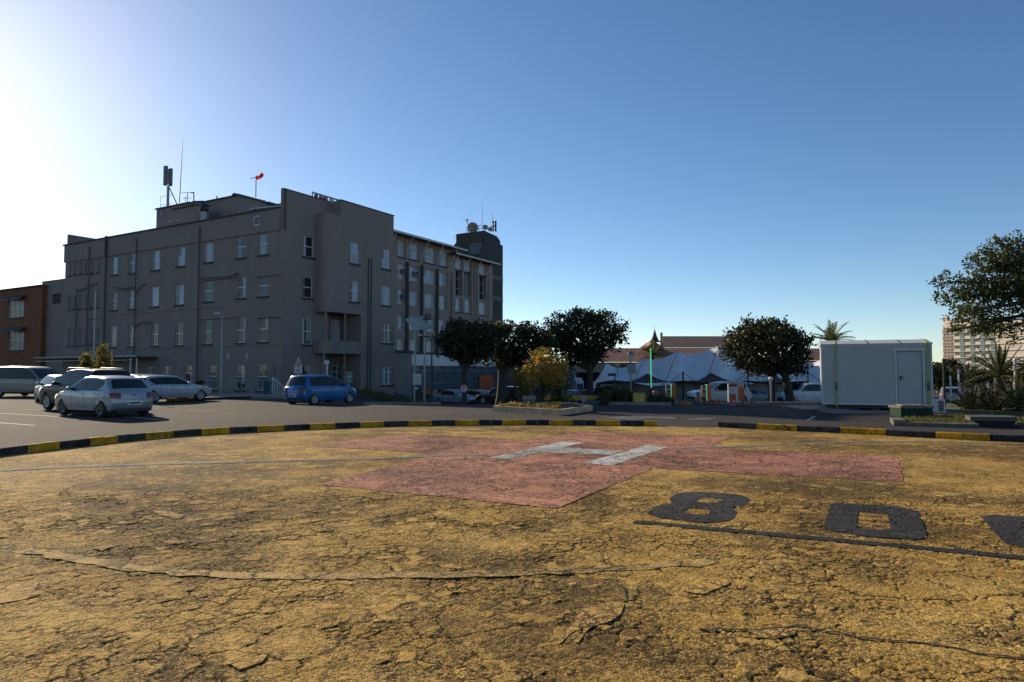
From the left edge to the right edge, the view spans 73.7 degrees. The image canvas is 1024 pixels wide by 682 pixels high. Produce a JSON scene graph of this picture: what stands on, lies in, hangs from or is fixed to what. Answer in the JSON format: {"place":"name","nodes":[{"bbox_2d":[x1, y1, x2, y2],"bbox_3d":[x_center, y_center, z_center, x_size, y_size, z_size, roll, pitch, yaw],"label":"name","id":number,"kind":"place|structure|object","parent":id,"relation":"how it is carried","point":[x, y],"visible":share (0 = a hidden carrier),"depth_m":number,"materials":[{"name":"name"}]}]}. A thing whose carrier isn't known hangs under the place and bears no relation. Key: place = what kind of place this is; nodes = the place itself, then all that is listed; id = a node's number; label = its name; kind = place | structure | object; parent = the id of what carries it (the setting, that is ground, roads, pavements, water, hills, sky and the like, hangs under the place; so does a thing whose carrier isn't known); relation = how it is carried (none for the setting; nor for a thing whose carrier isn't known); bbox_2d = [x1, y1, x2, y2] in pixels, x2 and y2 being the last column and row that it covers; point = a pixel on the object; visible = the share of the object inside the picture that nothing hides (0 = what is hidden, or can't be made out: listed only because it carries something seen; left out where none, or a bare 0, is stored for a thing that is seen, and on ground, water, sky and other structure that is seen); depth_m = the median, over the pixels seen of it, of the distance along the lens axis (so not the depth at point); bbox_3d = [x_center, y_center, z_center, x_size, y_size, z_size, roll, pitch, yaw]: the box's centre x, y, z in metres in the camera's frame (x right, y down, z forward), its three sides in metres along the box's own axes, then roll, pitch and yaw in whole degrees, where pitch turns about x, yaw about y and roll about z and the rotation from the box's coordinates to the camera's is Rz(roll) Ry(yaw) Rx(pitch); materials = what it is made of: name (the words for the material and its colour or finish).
{"place":"outdoors","nodes":[
{"label":"outdoors","id":0,"kind":"place"},
{"bbox_2d":[0,384,1023,447],"bbox_3d":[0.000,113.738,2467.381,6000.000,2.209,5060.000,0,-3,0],"label":"ground","id":1,"kind":"structure","parent":0,"point":[48,426],"depth_m":24.42,"materials":[{"name":"grey asphalt"}]},
{"bbox_2d":[0,284,46,366],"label":"brick building","id":2,"kind":"structure","parent":1,"relation":"on","point":[23,314],"depth_m":79.72,"materials":[{"name":"brick"}]},
{"bbox_2d":[6,299,23,318],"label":"window","id":3,"kind":"structure","parent":2,"relation":"in","point":[16,307],"depth_m":80.92,"materials":[{"name":"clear glass"}]},
{"bbox_2d":[6,330,23,350],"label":"window","id":4,"kind":"structure","parent":2,"relation":"in","point":[16,338],"depth_m":80.65,"materials":[{"name":"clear glass"}]},
{"bbox_2d":[0,366,58,396],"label":"parked van","id":5,"kind":"object","parent":1,"relation":"on","point":[22,380],"visible":0.48,"depth_m":43.10,"materials":[{"name":"beige paint"}]},
{"bbox_2d":[34,374,62,402],"bbox_3d":[-23.022,2.436,34.919,4.008,1.459,2.032,-2,-3,42],"label":"parked car","id":6,"kind":"object","parent":1,"relation":"on","point":[48,380],"visible":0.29,"depth_m":34.44,"materials":[{"name":"silver metal"}]},
{"bbox_2d":[42,279,64,373],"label":"grey annexe","id":7,"kind":"structure","parent":1,"relation":"on","point":[55,316],"depth_m":77.13,"materials":[{"name":"paint"}]},
{"bbox_2d":[74,351,94,369],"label":"conical shrub","id":8,"kind":"object","parent":1,"relation":"on","point":[87,361],"visible":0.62,"depth_m":41.35,"materials":[{"name":"green plant"}]},
{"bbox_2d":[39,367,130,411],"bbox_3d":[-17.732,1.992,28.534,4.628,1.772,2.200,-2,-3,30],"label":"parked car","id":9,"kind":"object","parent":1,"relation":"on","point":[48,393],"visible":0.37,"depth_m":27.92,"materials":[{"name":"grey paint"}]},
{"bbox_2d":[34,355,156,373],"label":"entrance canopy","id":10,"kind":"object","parent":1,"relation":"on","point":[130,357],"visible":0.59,"depth_m":64.95,"materials":[{"name":"metal"}]},
{"bbox_2d":[92,341,113,368],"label":"conical shrub","id":11,"kind":"object","parent":1,"relation":"on","point":[104,359],"visible":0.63,"depth_m":40.94,"materials":[{"name":"green plant"}]},
{"bbox_2d":[55,375,153,417],"bbox_3d":[-15.032,1.995,25.131,4.008,1.459,2.032,-2,-3,30],"label":"parked car","id":12,"kind":"object","parent":1,"relation":"on","point":[103,396],"visible":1,"depth_m":24.20,"materials":[{"name":"silver metal"}]},
{"bbox_2d":[135,375,210,402],"bbox_3d":[-18.473,2.531,36.715,2.125,1.429,4.329,-2,-3,30],"label":"parked car","id":13,"kind":"object","parent":1,"relation":"on","point":[165,386],"visible":0.66,"depth_m":36.05,"materials":[{"name":"silver metal"}]},
{"bbox_2d":[166,396,250,400],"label":"kerb","id":14,"kind":"structure","parent":1,"relation":"on","point":[205,398],"depth_m":38.85,"materials":[{"name":"black paint"}]},
{"bbox_2d":[167,394,284,398],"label":"kerb island","id":15,"kind":"structure","parent":1,"relation":"on","point":[265,396],"depth_m":41.96,"materials":[{"name":"concrete"}]},
{"bbox_2d":[62,188,394,395],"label":"hospital building","id":16,"kind":"structure","parent":1,"relation":"on","point":[290,279],"depth_m":62.05,"materials":[{"name":"grey paint"}]},
{"bbox_2d":[160,166,176,206],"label":"antenna mast","id":17,"kind":"object","parent":16,"relation":"on","point":[167,176],"visible":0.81,"depth_m":72.87,"materials":[{"name":"metal"}]},
{"bbox_2d":[202,320,211,345],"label":"window","id":18,"kind":"structure","parent":16,"relation":"in","point":[208,323],"depth_m":61.07,"materials":[{"name":"clear glass"}]},
{"bbox_2d":[202,282,212,302],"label":"window","id":19,"kind":"structure","parent":16,"relation":"in","point":[208,296],"depth_m":61.25,"materials":[{"name":"grey glass"}]},
{"bbox_2d":[234,318,245,344],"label":"window","id":20,"kind":"structure","parent":16,"relation":"in","point":[240,321],"depth_m":58.83,"materials":[{"name":"clear glass"}]},
{"bbox_2d":[235,277,245,299],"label":"window","id":21,"kind":"structure","parent":16,"relation":"in","point":[241,292],"depth_m":58.99,"materials":[{"name":"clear glass"}]},
{"bbox_2d":[235,236,246,259],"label":"window","id":22,"kind":"structure","parent":16,"relation":"in","point":[241,251],"depth_m":59.18,"materials":[{"name":"grey glass"}]},
{"bbox_2d":[255,365,266,392],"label":"window","id":23,"kind":"structure","parent":16,"relation":"in","point":[262,369],"depth_m":57.29,"materials":[{"name":"grey glass"}]},
{"bbox_2d":[256,318,267,343],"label":"window","id":24,"kind":"structure","parent":16,"relation":"in","point":[263,322],"depth_m":57.38,"materials":[{"name":"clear glass"}]},
{"bbox_2d":[256,276,268,298],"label":"window","id":25,"kind":"structure","parent":16,"relation":"in","point":[263,281],"depth_m":57.57,"materials":[{"name":"grey glass"}]},
{"bbox_2d":[257,234,268,256],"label":"window","id":26,"kind":"structure","parent":16,"relation":"in","point":[264,239],"depth_m":57.74,"materials":[{"name":"white glass"}]},
{"bbox_2d":[301,318,312,346],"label":"window","id":27,"kind":"structure","parent":16,"relation":"in","point":[306,323],"depth_m":58.53,"materials":[{"name":"grey glass"}]},
{"bbox_2d":[302,276,313,299],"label":"window","id":28,"kind":"structure","parent":16,"relation":"in","point":[307,281],"depth_m":58.73,"materials":[{"name":"clear glass"}]},
{"bbox_2d":[302,235,314,259],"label":"window","id":29,"kind":"structure","parent":16,"relation":"in","point":[307,241],"depth_m":58.87,"materials":[{"name":"clear glass"}]},
{"bbox_2d":[349,281,359,303],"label":"window","id":30,"kind":"structure","parent":16,"relation":"in","point":[353,285],"depth_m":61.62,"materials":[{"name":"white glass"}]},
{"bbox_2d":[350,242,360,265],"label":"window","id":31,"kind":"structure","parent":16,"relation":"in","point":[354,249],"depth_m":61.82,"materials":[{"name":"white glass"}]},
{"bbox_2d":[381,324,393,344],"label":"window","id":32,"kind":"structure","parent":16,"relation":"in","point":[386,329],"depth_m":65.36,"materials":[{"name":"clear glass"}]},
{"bbox_2d":[381,367,393,385],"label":"window","id":33,"kind":"structure","parent":16,"relation":"in","point":[386,371],"depth_m":65.22,"materials":[{"name":"grey glass"}]},
{"bbox_2d":[284,374,356,404],"bbox_3d":[-9.857,2.486,35.315,2.022,1.538,3.878,-2,-3,30],"label":"parked car","id":34,"kind":"object","parent":1,"relation":"on","point":[312,389],"visible":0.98,"depth_m":34.12,"materials":[{"name":"blue paint"}]},
{"bbox_2d":[0,420,656,455],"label":"kerb","id":35,"kind":"structure","parent":1,"relation":"on","point":[29,448],"depth_m":18.47,"materials":[{"name":"black paint"}]},
{"bbox_2d":[394,350,413,397],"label":"link block","id":36,"kind":"structure","parent":1,"relation":"on","point":[402,372],"depth_m":71.63,"materials":[{"name":"grey paint"}]},
{"bbox_2d":[405,314,432,401],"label":"solar camera mast","id":37,"kind":"object","parent":1,"relation":"on","point":[418,323],"visible":0.92,"depth_m":42.92,"materials":[{"name":"metal"}]},
{"bbox_2d":[433,389,476,403],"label":"parked car","id":38,"kind":"object","parent":1,"relation":"on","point":[449,396],"visible":0.76,"depth_m":65.18,"materials":[{"name":"silver metal"}]},
{"bbox_2d":[432,316,502,403],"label":"shade tree","id":39,"kind":"object","parent":1,"relation":"on","point":[462,338],"visible":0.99,"depth_m":51.41,"materials":[{"name":"green plant"}]},
{"bbox_2d":[394,229,543,394],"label":"hospital wing","id":40,"kind":"structure","parent":1,"relation":"on","point":[440,282],"depth_m":97.36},
{"bbox_2d":[453,225,502,353],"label":"clad tower","id":41,"kind":"structure","parent":1,"relation":"on","point":[483,244],"depth_m":130.93,"materials":[{"name":"grey metal"}]},
{"bbox_2d":[476,386,529,403],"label":"parked car","id":42,"kind":"object","parent":1,"relation":"on","point":[489,396],"visible":0.56,"depth_m":57.26,"materials":[{"name":"black paint"}]},
{"bbox_2d":[0,477,1023,681],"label":"helipad","id":43,"kind":"object","parent":1,"relation":"on","point":[76,622],"visible":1,"depth_m":5.09,"materials":[{"name":"yellow paint"}]},
{"bbox_2d":[0,581,40,602],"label":"bare paint patch","id":44,"kind":"object","parent":43,"relation":"on","point":[8,593],"visible":1,"depth_m":4.95,"materials":[{"name":"beige concrete"}]},
{"bbox_2d":[227,653,266,668],"bbox_3d":[-1.440,1.763,3.753,0.232,0.001,0.132,2,-3,-37],"label":"bare paint patch","id":45,"kind":"object","parent":43,"relation":"on","point":[241,664],"visible":1,"depth_m":3.74,"materials":[{"name":"beige concrete"}]},
{"bbox_2d":[14,548,717,578],"bbox_3d":[-1.354,1.847,5.624,6.161,0.001,0.806,0,-3,3],"label":"patched seam","id":46,"kind":"object","parent":43,"relation":"on","point":[108,563],"visible":1,"depth_m":5.45,"materials":[{"name":"paint"}]},
{"bbox_2d":[555,601,624,643],"bbox_3d":[0.492,1.791,4.371,0.259,0.001,0.874,-1,-3,30],"label":"bare paint patch","id":47,"kind":"object","parent":43,"relation":"on","point":[586,619],"visible":1,"depth_m":4.45,"materials":[{"name":"beige concrete"}]},
{"bbox_2d":[647,492,748,521],"bbox_3d":[2.271,1.963,8.169,0.934,0.001,1.916,-1,-3,28],"label":"painted number","id":48,"kind":"object","parent":43,"relation":"on","point":[723,510],"visible":1,"depth_m":8.08,"materials":[{"name":"black paint"}]},
{"bbox_2d":[682,578,729,593],"bbox_3d":[1.444,1.825,5.124,0.501,0.001,0.238,2,-4,-43],"label":"bare paint patch","id":49,"kind":"object","parent":43,"relation":"on","point":[702,585],"visible":1,"depth_m":5.09,"materials":[{"name":"beige concrete"}]},
{"bbox_2d":[751,628,795,638],"bbox_3d":[1.607,1.782,4.162,0.343,0.001,0.144,1,-3,-17],"label":"bare paint patch","id":50,"kind":"object","parent":43,"relation":"on","point":[773,633],"visible":1,"depth_m":4.16,"materials":[{"name":"beige concrete"}]},
{"bbox_2d":[633,520,1023,558],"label":"painted line","id":51,"kind":"object","parent":43,"relation":"on","point":[845,540],"visible":1,"depth_m":6.45,"materials":[{"name":"black paint"}]},
{"bbox_2d":[698,624,1023,659],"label":"pavement crack","id":52,"kind":"object","parent":43,"relation":"on","point":[860,637],"visible":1,"depth_m":4.09,"materials":[{"name":"black asphalt"}]},
{"bbox_2d":[824,503,925,538],"bbox_3d":[3.920,1.929,7.408,0.923,0.001,1.847,-1,-3,27],"label":"painted number","id":53,"kind":"object","parent":43,"relation":"on","point":[903,522],"visible":1,"depth_m":7.27,"materials":[{"name":"black paint"}]},
{"bbox_2d":[981,515,1023,546],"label":"painted number","id":54,"kind":"object","parent":43,"relation":"on","point":[1007,529],"visible":1,"depth_m":6.99,"materials":[{"name":"black paint"}]},
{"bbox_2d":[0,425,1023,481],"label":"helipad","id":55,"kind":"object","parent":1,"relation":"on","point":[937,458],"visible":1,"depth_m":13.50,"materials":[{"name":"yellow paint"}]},
{"bbox_2d":[0,454,487,470],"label":"painted line","id":56,"kind":"object","parent":55,"relation":"on","point":[237,462],"visible":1,"depth_m":11.96,"materials":[{"name":"grey paint"}]},
{"bbox_2d":[312,432,903,507],"bbox_3d":[1.351,2.211,13.718,10.455,0.001,10.250,1,-3,-20],"label":"painted cross","id":57,"kind":"object","parent":55,"relation":"on","point":[548,479],"visible":1,"depth_m":11.60,"materials":[{"name":"pink paint"}]},
{"bbox_2d":[489,442,666,464],"bbox_3d":[1.432,2.198,13.523,2.496,0.001,3.561,-1,-3,28],"label":"painted letter","id":58,"kind":"object","parent":57,"relation":"on","point":[620,457],"visible":1,"depth_m":13.27,"materials":[{"name":"white paint"}]},
{"bbox_2d":[543,447,622,453],"bbox_3d":[1.394,2.202,13.623,1.406,0.001,0.977,-1,-3,25],"label":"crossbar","id":59,"kind":"object","parent":57,"relation":"on","point":[579,450],"visible":1,"depth_m":13.60,"materials":[{"name":"white paint"}]},
{"bbox_2d":[675,441,1023,449],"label":"painted line","id":60,"kind":"object","parent":55,"relation":"on","point":[832,442],"visible":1,"depth_m":15.13,"materials":[{"name":"grey paint"}]},
{"bbox_2d":[507,368,532,401],"bbox_3d":[0.486,2.081,31.625,1.285,1.705,1.104,-1,-3,25],"label":"shrub","id":61,"kind":"object","parent":1,"relation":"on","point":[522,391],"visible":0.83,"depth_m":31.46,"materials":[{"name":"green plant"}]},
{"bbox_2d":[532,367,575,401],"bbox_3d":[1.888,2.187,31.766,2.176,1.974,1.423,1,-3,-28],"label":"shrub","id":62,"kind":"object","parent":1,"relation":"on","point":[556,393],"visible":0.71,"depth_m":31.71,"materials":[{"name":"green plant"}]},
{"bbox_2d":[529,364,603,396],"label":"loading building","id":63,"kind":"structure","parent":1,"relation":"on","point":[582,373],"depth_m":103.93,"materials":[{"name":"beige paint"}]},
{"bbox_2d":[544,395,600,403],"bbox_3d":[3.098,2.956,34.177,2.928,0.466,0.950,0,-3,0],"label":"boom barrier","id":64,"kind":"object","parent":1,"relation":"on","point":[583,398],"visible":0.73,"depth_m":34.37,"materials":[{"name":"yellow paint"}]},
{"bbox_2d":[542,305,631,401],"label":"shade tree","id":65,"kind":"object","parent":1,"relation":"on","point":[588,355],"visible":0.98,"depth_m":59.06,"materials":[{"name":"green plant"}]},
{"bbox_2d":[595,380,675,404],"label":"undergrowth","id":66,"kind":"object","parent":1,"relation":"on","point":[623,394],"visible":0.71,"depth_m":33.28,"materials":[{"name":"green plant"}]},
{"bbox_2d":[606,416,676,419],"bbox_3d":[4.475,2.665,23.772,2.462,0.001,2.056,0,-3,0],"label":"road marking","id":67,"kind":"object","parent":1,"relation":"on","point":[636,417],"visible":1,"depth_m":23.79,"materials":[{"name":"paint"}]},
{"bbox_2d":[577,329,710,386],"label":"tiled roof hall","id":68,"kind":"structure","parent":1,"relation":"on","point":[622,358],"depth_m":116.80,"materials":[{"name":"red tile"}]},
{"bbox_2d":[637,340,668,361],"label":"date palm","id":69,"kind":"object","parent":1,"relation":"on","point":[654,351],"visible":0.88,"depth_m":91.72,"materials":[{"name":"green plant"}]},
{"bbox_2d":[614,371,694,399],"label":"shade carport","id":70,"kind":"object","parent":1,"relation":"on","point":[645,378],"visible":0.79,"depth_m":58.64,"materials":[{"name":"fabric"}]},
{"bbox_2d":[358,387,1023,422],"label":"grass","id":71,"kind":"structure","parent":1,"relation":"on","point":[957,417],"depth_m":23.85,"materials":[{"name":"green plant"}]},
{"bbox_2d":[660,332,736,350],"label":"brown roof hall","id":72,"kind":"structure","parent":1,"relation":"on","point":[690,341],"depth_m":134.37,"materials":[{"name":"tile"}]},
{"bbox_2d":[593,345,819,402],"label":"stretch tent","id":73,"kind":"object","parent":1,"relation":"on","point":[698,366],"visible":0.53,"depth_m":69.39,"materials":[{"name":"white fabric"}]},
{"bbox_2d":[607,401,821,405],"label":"kerb","id":74,"kind":"structure","parent":1,"relation":"on","point":[664,403],"depth_m":33.04,"materials":[{"name":"concrete"}]},
{"bbox_2d":[686,381,751,401],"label":"parked car","id":75,"kind":"object","parent":1,"relation":"on","point":[719,389],"visible":0.52,"depth_m":50.08,"materials":[{"name":"white paint"}]},
{"bbox_2d":[682,372,759,396],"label":"shade carport","id":76,"kind":"object","parent":1,"relation":"on","point":[710,377],"visible":0.69,"depth_m":58.63,"materials":[{"name":"fabric"}]},
{"bbox_2d":[728,383,743,401],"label":"notice board","id":77,"kind":"object","parent":1,"relation":"on","point":[735,392],"visible":0.79,"depth_m":42.89,"materials":[{"name":"white paint"}]},
{"bbox_2d":[749,388,778,401],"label":"parked car","id":78,"kind":"object","parent":1,"relation":"on","point":[758,396],"visible":0.34,"depth_m":56.83,"materials":[{"name":"silver metal"}]},
{"bbox_2d":[713,312,816,401],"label":"shade tree","id":79,"kind":"object","parent":1,"relation":"on","point":[771,340],"visible":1,"depth_m":46.07,"materials":[{"name":"green plant"}]},
{"bbox_2d":[775,383,820,401],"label":"parked pickup","id":80,"kind":"object","parent":1,"relation":"on","point":[805,392],"visible":0.43,"depth_m":55.99,"materials":[{"name":"white paint"}]},
{"bbox_2d":[812,320,854,346],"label":"date palm","id":81,"kind":"object","parent":1,"relation":"on","point":[830,331],"visible":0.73,"depth_m":77.54,"materials":[{"name":"green plant"}]},
{"bbox_2d":[781,405,889,412],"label":"concrete slab","id":82,"kind":"structure","parent":1,"relation":"on","point":[869,410],"depth_m":27.48,"materials":[{"name":"grey concrete"}]},
{"bbox_2d":[718,422,1023,441],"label":"kerb","id":83,"kind":"structure","parent":1,"relation":"on","point":[937,435],"depth_m":17.16,"materials":[{"name":"black paint"}]},
{"bbox_2d":[818,339,932,409],"bbox_3d":[15.090,1.423,28.600,4.002,2.968,2.733,-1,-3,23],"label":"site cabin","id":84,"kind":"object","parent":1,"relation":"on","point":[875,374],"visible":0.76,"depth_m":27.45,"materials":[{"name":"metal"}]},
{"bbox_2d":[897,352,923,402],"bbox_3d":[15.727,1.440,26.942,0.881,2.010,0.100,-1,-3,23],"label":"door","id":85,"kind":"structure","parent":84,"relation":"in","point":[909,364],"depth_m":26.96,"materials":[{"name":"metal"}]},
{"bbox_2d":[933,367,957,390],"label":"background tree","id":86,"kind":"object","parent":1,"relation":"on","point":[938,378],"visible":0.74,"depth_m":69.30,"materials":[{"name":"green plant"}]},
{"bbox_2d":[890,417,1023,427],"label":"verge kerb","id":87,"kind":"structure","parent":1,"relation":"on","point":[897,421],"depth_m":19.83,"materials":[{"name":"concrete"}]},
{"bbox_2d":[946,363,981,387],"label":"background tree","id":88,"kind":"object","parent":1,"relation":"on","point":[961,368],"visible":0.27,"depth_m":89.15,"materials":[{"name":"green plant"}]},
{"bbox_2d":[908,404,1023,424],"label":"verge","id":89,"kind":"structure","parent":1,"relation":"on","point":[950,407],"depth_m":27.31,"materials":[{"name":"green plant"}]},
{"bbox_2d":[888,405,933,416],"bbox_3d":[13.946,2.441,23.874,1.157,0.370,0.780,0,-3,0],"label":"electrical box","id":90,"kind":"object","parent":89,"relation":"on","point":[901,411],"visible":0.82,"depth_m":23.52,"materials":[{"name":"green paint"}]},
{"bbox_2d":[945,381,1003,408],"bbox_3d":[19.203,2.624,28.391,2.274,1.896,2.190,-2,-3,41],"label":"cycad","id":91,"kind":"object","parent":89,"relation":"on","point":[969,399],"visible":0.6,"depth_m":28.43,"materials":[{"name":"green plant"}]},
{"bbox_2d":[952,381,1023,407],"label":"undergrowth","id":92,"kind":"object","parent":89,"relation":"on","point":[982,394],"visible":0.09,"depth_m":30.03,"materials":[{"name":"green plant"}]},
{"bbox_2d":[957,341,1023,406],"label":"cycad","id":93,"kind":"object","parent":89,"relation":"on","point":[1000,370],"visible":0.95,"depth_m":29.86,"materials":[{"name":"green plant"}]},
{"bbox_2d":[959,381,1023,410],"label":"cycad","id":94,"kind":"object","parent":89,"relation":"on","point":[995,405],"visible":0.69,"depth_m":27.48,"materials":[{"name":"green plant"}]},
{"bbox_2d":[988,371,1023,411],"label":"cycad","id":95,"kind":"object","parent":89,"relation":"on","point":[1017,398],"visible":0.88,"depth_m":26.84,"materials":[{"name":"green plant"}]},
{"bbox_2d":[926,229,1023,347],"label":"overhanging tree","id":96,"kind":"object","parent":1,"relation":"on","point":[1010,263],"visible":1,"depth_m":31.37,"materials":[{"name":"green plant"}]},
{"bbox_2d":[960,367,993,398],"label":"background tree","id":97,"kind":"object","parent":1,"relation":"on","point":[973,375],"visible":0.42,"depth_m":74.49,"materials":[{"name":"green plant"}]},
{"bbox_2d":[942,316,1023,379],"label":"apartment tower","id":98,"kind":"structure","parent":1,"relation":"on","point":[957,347],"depth_m":286.34,"materials":[{"name":"beige concrete"}]},
{"bbox_2d":[965,415,1016,427],"bbox_3d":[13.963,2.343,19.925,1.459,0.310,0.865,0,-3,9],"label":"drain inlet","id":99,"kind":"object","parent":1,"relation":"on","point":[995,421],"visible":0.93,"depth_m":19.56,"materials":[{"name":"concrete"}]},
{"bbox_2d":[0,0,1023,362],"label":"sky","id":100,"kind":"structure","parent":0,"point":[670,167],"materials":[{"name":"blue"}]},
{"bbox_2d":[493,402,592,415],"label":"planter island","id":101,"kind":"structure","parent":0,"point":[567,408],"depth_m":26.54,"materials":[{"name":"grey concrete"}]},
{"bbox_2d":[480,319,562,403],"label":"shade tree","id":102,"kind":"object","parent":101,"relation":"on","point":[513,350],"visible":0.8,"depth_m":55.42,"materials":[{"name":"green plant"}]},
{"bbox_2d":[499,401,563,408],"bbox_3d":[0.771,2.620,27.847,3.300,0.365,2.716,-1,-3,27],"label":"ground cover","id":103,"kind":"object","parent":101,"relation":"on","point":[551,405],"visible":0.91,"depth_m":27.61,"materials":[{"name":"green plant"}]},
{"bbox_2d":[515,346,570,401],"bbox_3d":[1.386,1.552,31.160,2.604,2.657,1.899,-1,-3,14],"label":"shrub","id":104,"kind":"object","parent":101,"relation":"on","point":[533,374],"visible":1,"depth_m":31.08,"materials":[{"name":"green plant"}]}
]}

